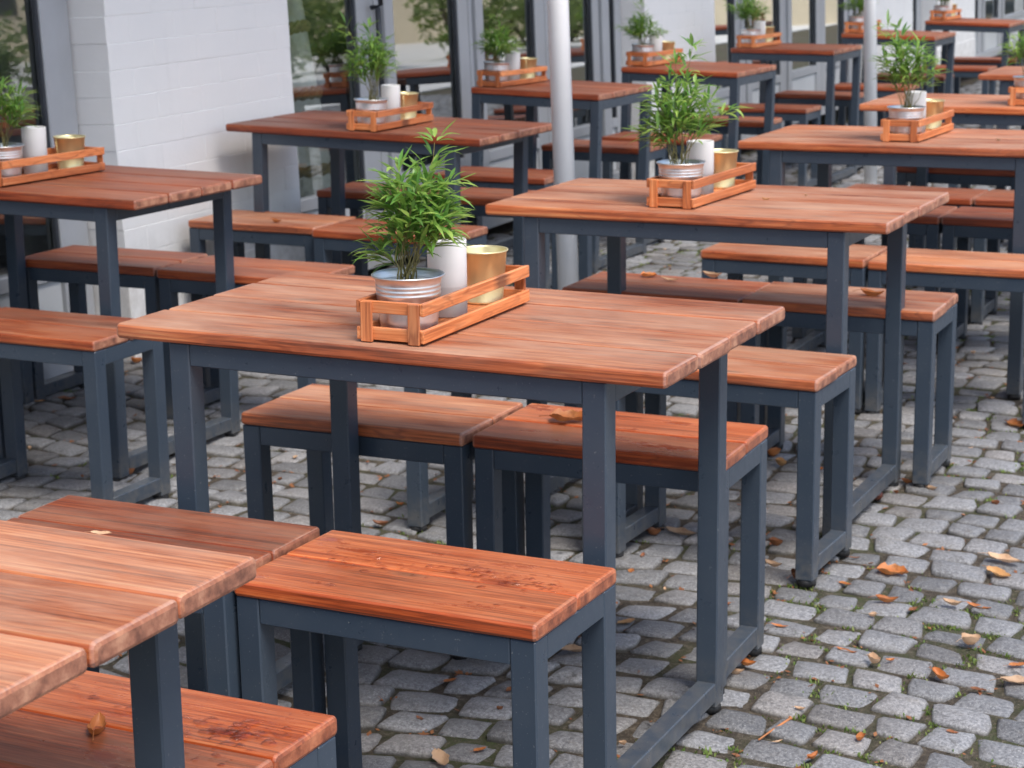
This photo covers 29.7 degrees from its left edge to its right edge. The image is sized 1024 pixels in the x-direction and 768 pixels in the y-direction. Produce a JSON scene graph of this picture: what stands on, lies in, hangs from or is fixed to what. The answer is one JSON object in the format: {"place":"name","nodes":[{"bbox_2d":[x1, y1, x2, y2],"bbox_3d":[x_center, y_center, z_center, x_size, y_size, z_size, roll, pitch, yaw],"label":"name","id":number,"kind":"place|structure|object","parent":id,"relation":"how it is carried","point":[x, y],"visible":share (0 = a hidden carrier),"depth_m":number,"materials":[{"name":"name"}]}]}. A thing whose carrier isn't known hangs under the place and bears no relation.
{"place":"outdoors","nodes":[
{"label":"outdoors","id":0,"kind":"place"},
{"bbox_2d":[350,120,477,330],"bbox_3d":[-0.159,-0.252,3.087,0.237,0.338,0.211,5,14,25],"label":"potted plant","id":1,"kind":"object","parent":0,"point":[401,282],"visible":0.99,"depth_m":3.08,"materials":[{"name":"plant"}]},
{"bbox_2d":[0,48,1023,767],"bbox_3d":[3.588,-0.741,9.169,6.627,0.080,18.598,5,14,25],"label":"cobblestone paving","id":2,"kind":"structure","parent":0,"point":[966,716],"depth_m":4.18,"materials":[{"name":"stone"}]},
{"bbox_2d":[0,307,5,459],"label":"bench","id":3,"kind":"object","parent":2,"relation":"on","point":[2,448],"visible":0.15,"depth_m":5.11,"materials":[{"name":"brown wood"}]},
{"bbox_2d":[0,307,170,502],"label":"bench","id":4,"kind":"object","parent":2,"relation":"on","point":[92,345],"visible":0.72,"depth_m":4.79,"materials":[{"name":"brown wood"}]},
{"bbox_2d":[25,245,210,401],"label":"bench","id":5,"kind":"object","parent":2,"relation":"on","point":[75,267],"visible":0.31,"depth_m":5.82,"materials":[{"name":"brown wood"}]},
{"bbox_2d":[0,520,255,767],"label":"table","id":6,"kind":"object","parent":2,"relation":"on","point":[74,604],"visible":1,"depth_m":1.96,"materials":[{"name":"brown wood"}]},
{"bbox_2d":[0,162,261,481],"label":"table","id":7,"kind":"object","parent":2,"relation":"on","point":[107,198],"visible":0.81,"depth_m":5.13,"materials":[{"name":"brown wood"}]},
{"bbox_2d":[0,146,104,186],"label":"crate","id":8,"kind":"object","parent":7,"relation":"on","point":[53,171],"visible":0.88,"depth_m":5.28,"materials":[{"name":"brown wood"}]},
{"bbox_2d":[0,74,40,177],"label":"potted plant","id":9,"kind":"object","parent":8,"relation":"in","point":[9,151],"visible":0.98,"depth_m":5.13,"materials":[{"name":"green plant"}]},
{"bbox_2d":[21,126,47,174],"bbox_3d":[-1.306,-0.639,5.286,0.066,0.128,0.066,3,14,13],"label":"frosted glass","id":10,"kind":"object","parent":8,"relation":"in","point":[34,140],"visible":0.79,"depth_m":5.26,"materials":[{"name":"glass"}]},
{"bbox_2d":[53,134,85,168],"bbox_3d":[-1.233,-0.646,5.391,0.091,0.092,0.091,2,13,10],"label":"golden pot","id":11,"kind":"object","parent":8,"relation":"in","point":[69,143],"visible":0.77,"depth_m":5.36,"materials":[{"name":"gold metal"}]},
{"bbox_2d":[7,495,325,713],"bbox_3d":[-0.591,0.463,3.140,0.505,0.461,0.282,5,14,25],"label":"bench","id":12,"kind":"object","parent":2,"relation":"on","point":[261,542],"visible":0.37,"depth_m":3.11,"materials":[{"name":"brown wood"}]},
{"bbox_2d":[0,670,336,767],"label":"bench","id":13,"kind":"object","parent":2,"relation":"on","point":[49,730],"visible":0.62,"depth_m":2.31,"materials":[{"name":"brown wood"}]},
{"bbox_2d":[87,711,106,741],"bbox_3d":[-0.496,0.412,2.305,0.024,0.018,0.075,-2,13,-4],"label":"fallen leaf","id":14,"kind":"object","parent":13,"relation":"on","point":[98,719],"visible":1,"depth_m":2.33,"materials":[{"name":"plant"}]},
{"bbox_2d":[80,692,289,767],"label":"rain puddle","id":15,"kind":"object","parent":13,"relation":"on","point":[218,728],"visible":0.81,"depth_m":2.30,"materials":[{"name":"liquid"}]},
{"bbox_2d":[157,255,357,419],"bbox_3d":[-0.742,-0.116,5.668,0.505,0.461,0.282,5,14,25],"label":"bench","id":16,"kind":"object","parent":2,"relation":"on","point":[196,276],"visible":0.32,"depth_m":5.60,"materials":[{"name":"brown wood"}]},
{"bbox_2d":[188,210,355,264],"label":"bench","id":17,"kind":"object","parent":2,"relation":"on","point":[288,229],"visible":0.27,"depth_m":6.50,"materials":[{"name":"brown wood"}]},
{"bbox_2d":[241,384,524,659],"bbox_3d":[-0.257,0.272,3.967,0.509,0.462,0.282,5,14,25],"label":"bench","id":18,"kind":"object","parent":2,"relation":"on","point":[424,428],"visible":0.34,"depth_m":3.88,"materials":[{"name":"brown wood"}]},
{"bbox_2d":[226,110,551,286],"bbox_3d":[-0.423,-0.542,6.831,1.003,0.758,0.570,7,15,26],"label":"table","id":19,"kind":"object","parent":2,"relation":"on","point":[322,129],"visible":0.48,"depth_m":6.66,"materials":[{"name":"brown wood"}]},
{"bbox_2d":[346,102,432,131],"bbox_3d":[-0.417,-0.923,6.645,0.122,0.067,0.404,7,15,25],"label":"crate","id":20,"kind":"object","parent":19,"relation":"on","point":[352,125],"visible":0.82,"depth_m":6.51,"materials":[{"name":"brown wood"}]},
{"bbox_2d":[333,12,402,124],"bbox_3d":[-0.468,-1.063,6.494,0.225,0.389,0.272,6,15,27],"label":"potted plant","id":21,"kind":"object","parent":20,"relation":"in","point":[370,102],"visible":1,"depth_m":6.46,"materials":[{"name":"green plant"}]},
{"bbox_2d":[381,84,399,122],"bbox_3d":[-0.417,-0.964,6.640,0.066,0.128,0.066,1,14,4],"label":"frosted glass","id":22,"kind":"object","parent":20,"relation":"in","point":[391,92],"visible":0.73,"depth_m":6.61,"materials":[{"name":"glass"}]},
{"bbox_2d":[400,92,418,119],"bbox_3d":[-0.370,-0.971,6.749,0.091,0.092,0.091,-7,15,-28],"label":"golden pot","id":23,"kind":"object","parent":20,"relation":"in","point":[408,98],"visible":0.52,"depth_m":6.72,"materials":[{"name":"gold metal"}]},
{"bbox_2d":[316,182,467,267],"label":"bench","id":24,"kind":"object","parent":2,"relation":"on","point":[356,193],"visible":0.15,"depth_m":7.31,"materials":[{"name":"brown wood"}]},
{"bbox_2d":[312,218,487,275],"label":"bench","id":25,"kind":"object","parent":2,"relation":"on","point":[343,236],"visible":0.27,"depth_m":6.31,"materials":[{"name":"brown wood"}]},
{"bbox_2d":[234,530,616,767],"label":"bench","id":26,"kind":"object","parent":2,"relation":"on","point":[528,631],"visible":0.97,"depth_m":2.85,"materials":[{"name":"brown wood"}]},
{"bbox_2d":[304,550,561,608],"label":"rain beads","id":27,"kind":"object","parent":26,"relation":"on","point":[443,571],"visible":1,"depth_m":2.88,"materials":[{"name":"liquid"}]},
{"bbox_2d":[432,747,449,764],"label":"fallen leaf","id":28,"kind":"object","parent":2,"relation":"on","point":[440,756],"visible":1,"depth_m":3.33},
{"bbox_2d":[117,271,784,767],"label":"table","id":29,"kind":"object","parent":2,"relation":"on","point":[597,355],"visible":0.72,"depth_m":3.24,"materials":[{"name":"brown wood"}]},
{"bbox_2d":[356,265,529,345],"bbox_3d":[-0.109,-0.139,3.243,0.122,0.067,0.404,5,14,25],"label":"crate","id":30,"kind":"object","parent":29,"relation":"on","point":[369,329],"visible":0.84,"depth_m":3.11,"materials":[{"name":"brown wood"}]},
{"bbox_2d":[427,237,467,317],"bbox_3d":[-0.108,-0.180,3.236,0.066,0.128,0.066,-7,15,-26],"label":"frosted glass","id":31,"kind":"object","parent":30,"relation":"in","point":[450,262],"visible":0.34,"depth_m":3.21,"materials":[{"name":"glass"}]},
{"bbox_2d":[466,245,507,304],"bbox_3d":[-0.051,-0.189,3.354,0.091,0.092,0.091,-3,13,-9],"label":"golden pot","id":32,"kind":"object","parent":30,"relation":"in","point":[485,262],"visible":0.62,"depth_m":3.32,"materials":[{"name":"gold metal"}]},
{"bbox_2d":[432,166,553,288],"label":"bench","id":33,"kind":"object","parent":2,"relation":"on","point":[496,177],"visible":0.12,"depth_m":7.68,"materials":[{"name":"brown wood"}]},
{"bbox_2d":[0,0,1023,380],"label":"cafe building","id":34,"kind":"structure","parent":2,"relation":"on","point":[170,84],"depth_m":7.12,"materials":[{"name":"white paint"}]},
{"bbox_2d":[287,0,330,196],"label":"window","id":35,"kind":"structure","parent":34,"relation":"on","point":[314,170],"depth_m":7.88,"materials":[{"name":"grey glass"}]},
{"bbox_2d":[5,254,1023,767],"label":"leaf litter","id":36,"kind":"object","parent":2,"relation":"on","point":[679,588],"visible":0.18,"depth_m":4.18,"materials":[{"name":"plant"}]},
{"bbox_2d":[438,187,591,289],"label":"bench","id":37,"kind":"object","parent":2,"relation":"on","point":[479,199],"visible":0.09,"depth_m":7.13,"materials":[{"name":"brown wood"}]},
{"bbox_2d":[404,387,642,548],"bbox_3d":[0.029,0.122,4.595,0.505,0.462,0.282,6,15,26],"label":"bench","id":38,"kind":"object","parent":2,"relation":"on","point":[423,506],"visible":0.16,"depth_m":4.61,"materials":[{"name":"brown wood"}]},
{"bbox_2d":[24,231,1023,767],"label":"moss","id":39,"kind":"object","parent":2,"relation":"on","point":[912,603],"visible":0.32,"depth_m":3.89,"materials":[{"name":"plant"}]},
{"bbox_2d":[471,79,651,273],"bbox_3d":[0.214,-0.916,8.408,0.603,0.758,0.570,8,15,26],"label":"table","id":40,"kind":"object","parent":2,"relation":"on","point":[596,99],"visible":0.6,"depth_m":8.18,"materials":[{"name":"brown wood"}]},
{"bbox_2d":[477,66,546,87],"bbox_3d":[0.002,-1.333,8.361,0.122,0.067,0.404,9,16,29],"label":"crate","id":41,"kind":"object","parent":40,"relation":"on","point":[481,82],"visible":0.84,"depth_m":8.24,"materials":[{"name":"brown wood"}]},
{"bbox_2d":[469,7,524,81],"bbox_3d":[-0.069,-1.442,8.201,0.299,0.333,0.230,-29,31,-64],"label":"potted plant","id":42,"kind":"object","parent":41,"relation":"in","point":[499,50],"visible":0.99,"depth_m":8.19,"materials":[{"name":"plant"}]},
{"bbox_2d":[505,51,519,80],"bbox_3d":[0.002,-1.375,8.357,0.066,0.128,0.066,-9,17,-35],"label":"frosted glass","id":43,"kind":"object","parent":41,"relation":"in","point":[513,58],"visible":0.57,"depth_m":8.33,"materials":[{"name":"glass"}]},
{"bbox_2d":[520,57,537,78],"bbox_3d":[0.067,-1.383,8.469,0.091,0.092,0.091,-7,16,-29],"label":"golden pot","id":44,"kind":"object","parent":41,"relation":"in","point":[528,62],"visible":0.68,"depth_m":8.44,"materials":[{"name":"gold metal"}]},
{"bbox_2d":[547,0,578,289],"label":"parasol pole","id":45,"kind":"object","parent":2,"relation":"on","point":[561,109],"depth_m":6.32,"materials":[{"name":"metal"}]},
{"bbox_2d":[562,644,581,651],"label":"fallen leaf","id":46,"kind":"object","parent":2,"relation":"on","point":[573,647],"visible":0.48,"depth_m":3.83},
{"bbox_2d":[541,139,665,243],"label":"bench","id":47,"kind":"object","parent":2,"relation":"on","point":[620,151],"visible":0.3,"depth_m":8.72,"materials":[{"name":"brown wood"}]},
{"bbox_2d":[472,403,767,693],"bbox_3d":[0.212,0.313,3.765,0.506,0.462,0.282,5,14,24],"label":"bench","id":48,"kind":"object","parent":2,"relation":"on","point":[539,450],"visible":0.59,"depth_m":3.71,"materials":[{"name":"brown wood"}]},
{"bbox_2d":[541,408,581,420],"bbox_3d":[0.102,0.061,3.783,0.065,0.020,0.079,-11,16,-36],"label":"fallen leaf","id":49,"kind":"object","parent":48,"relation":"on","point":[558,414],"visible":0.88,"depth_m":3.79,"materials":[{"name":"plant"}]},
{"bbox_2d":[602,131,721,179],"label":"bench","id":50,"kind":"object","parent":2,"relation":"on","point":[607,170],"visible":0.16,"depth_m":9.13,"materials":[{"name":"brown wood"}]},
{"bbox_2d":[562,271,769,425],"bbox_3d":[0.424,-0.045,5.298,0.505,0.461,0.282,5,14,25],"label":"bench","id":51,"kind":"object","parent":2,"relation":"on","point":[719,290],"visible":0.19,"depth_m":5.21,"materials":[{"name":"brown wood"}]},
{"bbox_2d":[663,526,695,534],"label":"fallen leaf","id":52,"kind":"object","parent":2,"relation":"on","point":[682,531],"visible":1,"depth_m":4.57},
{"bbox_2d":[619,61,776,184],"bbox_3d":[0.918,-1.191,9.556,0.603,0.758,0.570,7,15,25],"label":"table","id":53,"kind":"object","parent":2,"relation":"on","point":[734,76],"visible":0.43,"depth_m":9.33,"materials":[{"name":"brown wood"}]},
{"bbox_2d":[626,48,682,66],"bbox_3d":[0.705,-1.615,9.539,0.122,0.067,0.404,8,16,29],"label":"crate","id":54,"kind":"object","parent":53,"relation":"on","point":[643,63],"visible":0.81,"depth_m":9.39,"materials":[{"name":"brown wood"}]},
{"bbox_2d":[612,0,667,61],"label":"potted plant","id":55,"kind":"object","parent":54,"relation":"in","point":[641,46],"visible":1,"depth_m":9.37,"materials":[{"name":"green plant"}]},
{"bbox_2d":[649,35,662,60],"bbox_3d":[0.709,-1.656,9.531,0.066,0.128,0.066,0,14,-1],"label":"frosted glass","id":56,"kind":"object","parent":54,"relation":"in","point":[657,42],"visible":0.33,"depth_m":9.50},
{"bbox_2d":[662,41,674,59],"bbox_3d":[0.769,-1.662,9.637,0.091,0.092,0.091,-10,17,-36],"label":"golden pot","id":57,"kind":"object","parent":54,"relation":"in","point":[668,45],"visible":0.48,"depth_m":9.60,"materials":[{"name":"gold metal"}]},
{"bbox_2d":[485,178,948,535],"bbox_3d":[0.512,-0.086,4.811,1.004,0.758,0.570,5,14,25],"label":"table","id":58,"kind":"object","parent":2,"relation":"on","point":[836,222],"visible":0.6,"depth_m":4.61,"materials":[{"name":"brown wood"}]},
{"bbox_2d":[646,162,755,208],"bbox_3d":[0.466,-0.488,4.718,0.122,0.067,0.404,6,15,28],"label":"crate","id":59,"kind":"object","parent":58,"relation":"on","point":[655,198],"visible":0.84,"depth_m":4.57,"materials":[{"name":"brown wood"}]},
{"bbox_2d":[621,33,750,198],"bbox_3d":[0.410,-0.631,4.566,0.341,0.394,0.220,6,15,28],"label":"potted plant","id":60,"kind":"object","parent":59,"relation":"in","point":[676,168],"visible":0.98,"depth_m":4.56,"materials":[{"name":"plant"}]},
{"bbox_2d":[687,139,713,194],"bbox_3d":[0.460,-0.530,4.716,0.066,0.128,0.066,-3,13,-7],"label":"frosted glass","id":61,"kind":"object","parent":59,"relation":"in","point":[700,151],"visible":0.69,"depth_m":4.69,"materials":[{"name":"glass"}]},
{"bbox_2d":[714,149,738,188],"bbox_3d":[0.521,-0.538,4.825,0.091,0.092,0.091,3,13,15],"label":"golden pot","id":62,"kind":"object","parent":59,"relation":"in","point":[725,159],"visible":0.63,"depth_m":4.79,"materials":[{"name":"gold metal"}]},
{"bbox_2d":[671,115,781,184],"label":"bench","id":63,"kind":"object","parent":2,"relation":"on","point":[751,125],"visible":0.16,"depth_m":9.80,"materials":[{"name":"brown wood"}]},
{"bbox_2d":[616,345,856,587],"bbox_3d":[0.488,0.167,4.361,0.509,0.462,0.282,6,15,27],"label":"bench","id":64,"kind":"object","parent":2,"relation":"on","point":[808,384],"visible":0.66,"depth_m":4.23,"materials":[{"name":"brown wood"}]},
{"bbox_2d":[718,103,821,186],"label":"bench","id":65,"kind":"object","parent":2,"relation":"on","point":[803,114],"visible":0.41,"depth_m":10.52,"materials":[{"name":"brown wood"}]},
{"bbox_2d":[700,243,886,413],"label":"bench","id":66,"kind":"object","parent":2,"relation":"on","point":[734,261],"visible":0.43,"depth_m":5.72,"materials":[{"name":"brown wood"}]},
{"bbox_2d":[731,43,861,181],"bbox_3d":[1.620,-1.548,11.054,0.603,0.758,0.570,6,15,25],"label":"table","id":67,"kind":"object","parent":2,"relation":"on","point":[831,55],"visible":0.52,"depth_m":10.80,"materials":[{"name":"brown wood"}]},
{"bbox_2d":[736,32,781,47],"bbox_3d":[1.408,-1.961,11.007,0.122,0.067,0.404,7,15,27],"label":"crate","id":68,"kind":"object","parent":67,"relation":"on","point":[739,44],"visible":0.83,"depth_m":10.86,"materials":[{"name":"brown wood"}]},
{"bbox_2d":[723,0,771,43],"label":"potted plant","id":69,"kind":"object","parent":68,"relation":"in","point":[748,10],"visible":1,"depth_m":10.84,"materials":[{"name":"green plant"}]},
{"bbox_2d":[754,21,765,42],"bbox_3d":[1.411,-2.003,11.005,0.066,0.128,0.066,-6,14,-23],"label":"frosted glass","id":70,"kind":"object","parent":68,"relation":"in","point":[761,24],"visible":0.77,"depth_m":10.97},
{"bbox_2d":[775,90,863,169],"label":"bench","id":71,"kind":"object","parent":2,"relation":"on","point":[841,98],"visible":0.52,"depth_m":11.37,"materials":[{"name":"brown wood"}]},
{"bbox_2d":[740,282,957,487],"bbox_3d":[0.883,-0.004,5.074,0.509,0.462,0.282,5,14,24],"label":"bench","id":72,"kind":"object","parent":2,"relation":"on","point":[926,317],"visible":0.72,"depth_m":4.96,"materials":[{"name":"brown wood"}]},
{"bbox_2d":[854,288,884,295],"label":"fallen leaf","id":73,"kind":"object","parent":72,"relation":"on","point":[868,292],"visible":1,"depth_m":5.02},
{"bbox_2d":[864,0,876,184],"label":"parasol pole","id":74,"kind":"object","parent":2,"relation":"on","point":[870,68],"depth_m":10.46,"materials":[{"name":"metal"}]},
{"bbox_2d":[792,206,957,345],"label":"bench","id":75,"kind":"object","parent":2,"relation":"on","point":[929,225],"visible":0.23,"depth_m":6.46,"materials":[{"name":"brown wood"}]},
{"bbox_2d":[834,83,919,125],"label":"bench","id":76,"kind":"object","parent":2,"relation":"on","point":[885,90],"visible":0.14,"depth_m":11.92,"materials":[{"name":"brown wood"}]},
{"bbox_2d":[738,125,1023,399],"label":"table","id":77,"kind":"object","parent":2,"relation":"on","point":[824,148],"visible":0.77,"depth_m":5.89,"materials":[{"name":"brown wood"}]},
{"bbox_2d":[880,109,953,141],"bbox_3d":[1.278,-0.815,6.080,0.122,0.067,0.404,6,15,27],"label":"crate","id":78,"kind":"object","parent":77,"relation":"on","point":[913,125],"visible":0.78,"depth_m":5.93,"materials":[{"name":"brown wood"}]},
{"bbox_2d":[870,10,952,134],"bbox_3d":[1.222,-0.953,5.923,0.272,0.386,0.226,2,13,11],"label":"potted plant","id":79,"kind":"object","parent":78,"relation":"in","point":[904,111],"visible":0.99,"depth_m":5.91,"materials":[{"name":"plant"}]},
{"bbox_2d":[905,91,926,132],"bbox_3d":[1.268,-0.855,6.071,0.066,0.128,0.066,-8,15,-28],"label":"frosted glass","id":80,"kind":"object","parent":78,"relation":"in","point":[922,99],"visible":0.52,"depth_m":6.04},
{"bbox_2d":[926,99,944,129],"bbox_3d":[1.337,-0.862,6.177,0.091,0.092,0.091,10,17,40],"label":"golden pot","id":81,"kind":"object","parent":78,"relation":"in","point":[934,106],"visible":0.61,"depth_m":6.14,"materials":[{"name":"gold metal"}]},
{"bbox_2d":[868,594,897,601],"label":"fallen leaf","id":82,"kind":"object","parent":2,"relation":"on","point":[883,598],"visible":1,"depth_m":4.08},
{"bbox_2d":[868,562,907,573],"bbox_3d":[0.834,0.409,4.269,0.061,0.018,0.074,-9,15,-31],"label":"fallen leaf","id":83,"kind":"object","parent":2,"relation":"on","point":[884,567],"visible":1,"depth_m":4.27,"materials":[{"name":"plant"}]},
{"bbox_2d":[837,30,955,125],"bbox_3d":[2.467,-1.872,12.406,0.603,0.758,0.570,7,15,24],"label":"table","id":84,"kind":"object","parent":2,"relation":"on","point":[936,38],"visible":0.43,"depth_m":12.20,"materials":[{"name":"brown wood"}]},
{"bbox_2d":[844,20,880,32],"bbox_3d":[2.248,-2.295,12.383,0.122,0.067,0.404,7,15,26],"label":"crate","id":85,"kind":"object","parent":84,"relation":"on","point":[858,30],"visible":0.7,"depth_m":12.22,"materials":[{"name":"brown wood"}]},
{"bbox_2d":[837,0,878,28],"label":"potted plant","id":86,"kind":"object","parent":85,"relation":"in","point":[859,4],"visible":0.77,"depth_m":12.23,"materials":[{"name":"green plant"}]},
{"bbox_2d":[877,73,953,126],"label":"bench","id":87,"kind":"object","parent":2,"relation":"on","point":[940,86],"visible":0.18,"depth_m":12.71,"materials":[{"name":"brown wood"}]},
{"bbox_2d":[847,184,988,324],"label":"bench","id":88,"kind":"object","parent":2,"relation":"on","point":[960,197],"visible":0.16,"depth_m":7.07,"materials":[{"name":"brown wood"}]},
{"bbox_2d":[928,666,948,678],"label":"fallen leaf","id":89,"kind":"object","parent":2,"relation":"on","point":[939,673],"visible":1,"depth_m":3.67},
{"bbox_2d":[859,93,1023,286],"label":"table","id":90,"kind":"object","parent":2,"relation":"on","point":[976,109],"visible":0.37,"depth_m":7.23,"materials":[{"name":"brown wood"}]},
{"bbox_2d":[1008,85,1023,105],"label":"crate","id":91,"kind":"object","parent":90,"relation":"on","point":[1013,100],"visible":0.94,"depth_m":7.07,"materials":[{"name":"brown wood"}]},
{"bbox_2d":[997,30,1023,98],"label":"potted plant","id":92,"kind":"object","parent":91,"relation":"in","point":[1018,80],"visible":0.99,"depth_m":7.08,"materials":[{"name":"plant"}]},
{"bbox_2d":[865,248,1023,429],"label":"bench","id":93,"kind":"object","parent":2,"relation":"on","point":[985,271],"visible":0.62,"depth_m":5.57,"materials":[{"name":"brown wood"}]},
{"bbox_2d":[896,167,1014,253],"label":"bench","id":94,"kind":"object","parent":2,"relation":"on","point":[905,176],"visible":0.15,"depth_m":7.73,"materials":[{"name":"brown wood"}]},
{"bbox_2d":[916,65,996,128],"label":"bench","id":95,"kind":"object","parent":2,"relation":"on","point":[974,71],"visible":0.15,"depth_m":13.38,"materials":[{"name":"brown wood"}]},
{"bbox_2d":[956,633,980,644],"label":"fallen leaf","id":96,"kind":"object","parent":2,"relation":"on","point":[970,639],"visible":1,"depth_m":3.83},
{"bbox_2d":[923,18,1023,129],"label":"table","id":97,"kind":"object","parent":2,"relation":"on","point":[983,25],"visible":0.45,"depth_m":13.65,"materials":[{"name":"brown wood"}]},
{"bbox_2d":[929,9,961,20],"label":"crate","id":98,"kind":"object","parent":97,"relation":"on","point":[943,17],"visible":0.86,"depth_m":13.77,"materials":[{"name":"brown wood"}]},
{"bbox_2d":[933,0,951,16],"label":"potted plant","id":99,"kind":"object","parent":98,"relation":"in","point":[942,7],"visible":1,"depth_m":13.76,"materials":[{"name":"green plant"}]},
{"bbox_2d":[940,206,1013,339],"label":"bench","id":100,"kind":"object","parent":2,"relation":"on","point":[963,225],"visible":0.66,"depth_m":6.42,"materials":[{"name":"brown wood"}]},
{"bbox_2d":[954,57,1016,93],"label":"bench","id":101,"kind":"object","parent":2,"relation":"on","point":[990,61],"visible":0.2,"depth_m":14.26,"materials":[{"name":"brown wood"}]},
{"bbox_2d":[970,189,1013,324],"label":"bench","id":102,"kind":"object","parent":2,"relation":"on","point":[983,303],"visible":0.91,"depth_m":6.93,"materials":[{"name":"brown wood"}]},
{"bbox_2d":[982,565,1010,576],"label":"fallen leaf","id":103,"kind":"object","parent":2,"relation":"on","point":[996,570],"visible":1,"depth_m":4.25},
{"bbox_2d":[978,66,1023,242],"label":"table","id":104,"kind":"object","parent":2,"relation":"on","point":[1005,74],"visible":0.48,"depth_m":8.67,"materials":[{"name":"brown wood"}]},
{"bbox_2d":[987,552,1020,562],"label":"fallen leaf","id":105,"kind":"object","parent":2,"relation":"on","point":[1008,558],"visible":1,"depth_m":4.34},
{"bbox_2d":[989,675,1023,683],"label":"fallen leaf","id":106,"kind":"object","parent":2,"relation":"on","point":[1019,679],"visible":1,"depth_m":3.64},
{"bbox_2d":[1004,418,1023,426],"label":"fallen leaf","id":107,"kind":"object","parent":2,"relation":"on","point":[1014,422],"visible":1,"depth_m":5.53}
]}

